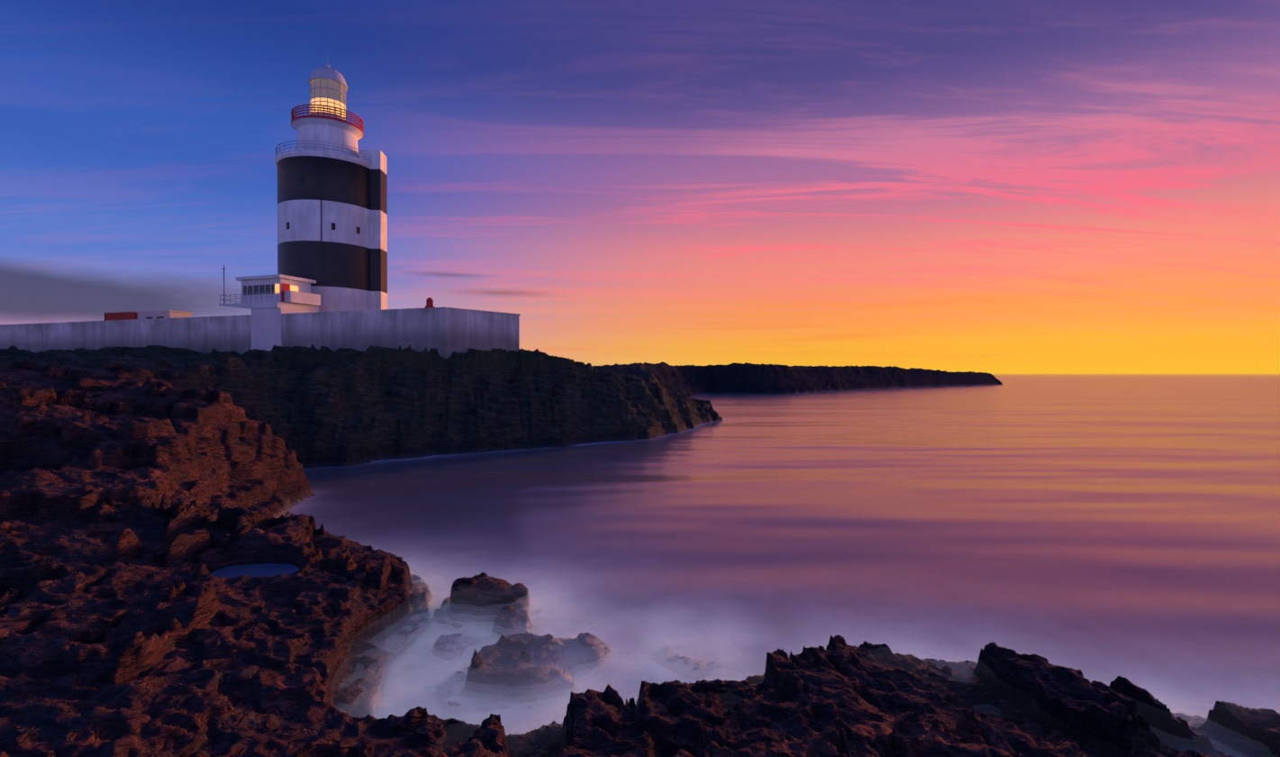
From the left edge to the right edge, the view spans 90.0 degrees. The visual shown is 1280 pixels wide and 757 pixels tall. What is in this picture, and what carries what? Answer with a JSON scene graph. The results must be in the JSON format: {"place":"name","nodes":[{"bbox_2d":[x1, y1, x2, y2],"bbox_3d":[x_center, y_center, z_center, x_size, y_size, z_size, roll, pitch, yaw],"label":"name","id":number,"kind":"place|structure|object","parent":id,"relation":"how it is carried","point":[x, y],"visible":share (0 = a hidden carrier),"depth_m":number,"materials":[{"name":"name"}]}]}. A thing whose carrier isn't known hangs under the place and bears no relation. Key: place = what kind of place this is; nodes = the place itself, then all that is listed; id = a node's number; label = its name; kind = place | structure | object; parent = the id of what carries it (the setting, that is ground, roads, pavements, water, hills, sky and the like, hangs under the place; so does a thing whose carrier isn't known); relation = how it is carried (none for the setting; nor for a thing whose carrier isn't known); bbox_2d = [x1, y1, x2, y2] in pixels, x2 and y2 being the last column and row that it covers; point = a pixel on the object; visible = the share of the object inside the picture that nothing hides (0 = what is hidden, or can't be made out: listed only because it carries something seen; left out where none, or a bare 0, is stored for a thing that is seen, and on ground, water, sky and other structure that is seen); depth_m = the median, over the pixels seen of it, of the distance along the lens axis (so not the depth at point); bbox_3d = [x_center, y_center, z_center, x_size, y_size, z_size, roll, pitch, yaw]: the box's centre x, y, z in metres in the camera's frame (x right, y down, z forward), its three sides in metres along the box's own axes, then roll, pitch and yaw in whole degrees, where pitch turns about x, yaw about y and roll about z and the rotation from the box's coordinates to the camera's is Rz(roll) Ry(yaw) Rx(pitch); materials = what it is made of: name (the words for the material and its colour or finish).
{"place":"outdoors","nodes":[
{"label":"outdoors","id":0,"kind":"place"},
{"bbox_2d":[0,343,1279,756],"bbox_3d":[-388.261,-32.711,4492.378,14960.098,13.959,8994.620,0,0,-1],"label":"terrain","id":1,"kind":"structure","parent":0,"point":[146,491],"depth_m":14.09,"materials":[{"name":"brown stone"}]},
{"bbox_2d":[104,309,192,320],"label":"building","id":2,"kind":"structure","parent":1,"relation":"on","point":[132,315],"depth_m":84.75,"materials":[{"name":"red"}]},
{"bbox_2d":[210,562,299,577],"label":"tide pool","id":3,"kind":"structure","parent":1,"relation":"on","point":[265,569],"depth_m":16.00,"materials":[{"name":"blue liquid"}]},
{"bbox_2d":[0,307,520,358],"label":"compound wall","id":4,"kind":"structure","parent":1,"relation":"on","point":[446,332],"depth_m":67.03,"materials":[{"name":"white paint"}]},
{"bbox_2d":[424,297,435,308],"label":"fog beacon","id":5,"kind":"object","parent":4,"relation":"on","point":[429,302],"visible":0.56,"depth_m":67.11,"materials":[{"name":"red metal"}]},
{"bbox_2d":[218,264,320,350],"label":"lookout building","id":6,"kind":"structure","parent":1,"relation":"on","point":[268,300],"depth_m":68.64,"materials":[{"name":"white paint"}]},
{"bbox_2d":[274,63,387,311],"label":"lighthouse tower","id":7,"kind":"structure","parent":1,"relation":"on","point":[331,209],"depth_m":75.20,"materials":[{"name":"white paint"}]},
{"bbox_2d":[0,0,1279,373],"label":"sky","id":8,"kind":"structure","parent":0,"point":[993,186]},
{"bbox_2d":[289,373,1279,735],"bbox_3d":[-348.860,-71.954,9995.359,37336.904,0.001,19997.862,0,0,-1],"label":"sea water","id":9,"kind":"structure","parent":0,"point":[1123,493],"depth_m":28.55,"materials":[{"name":"purple liquid"}]},
{"bbox_2d":[326,530,1279,734],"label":"sea mist","id":10,"kind":"structure","parent":0,"point":[622,689],"depth_m":15.03,"materials":[{"name":"white liquid"}]},
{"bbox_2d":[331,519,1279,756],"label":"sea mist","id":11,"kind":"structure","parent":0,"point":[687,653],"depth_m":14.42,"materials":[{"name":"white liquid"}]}
]}

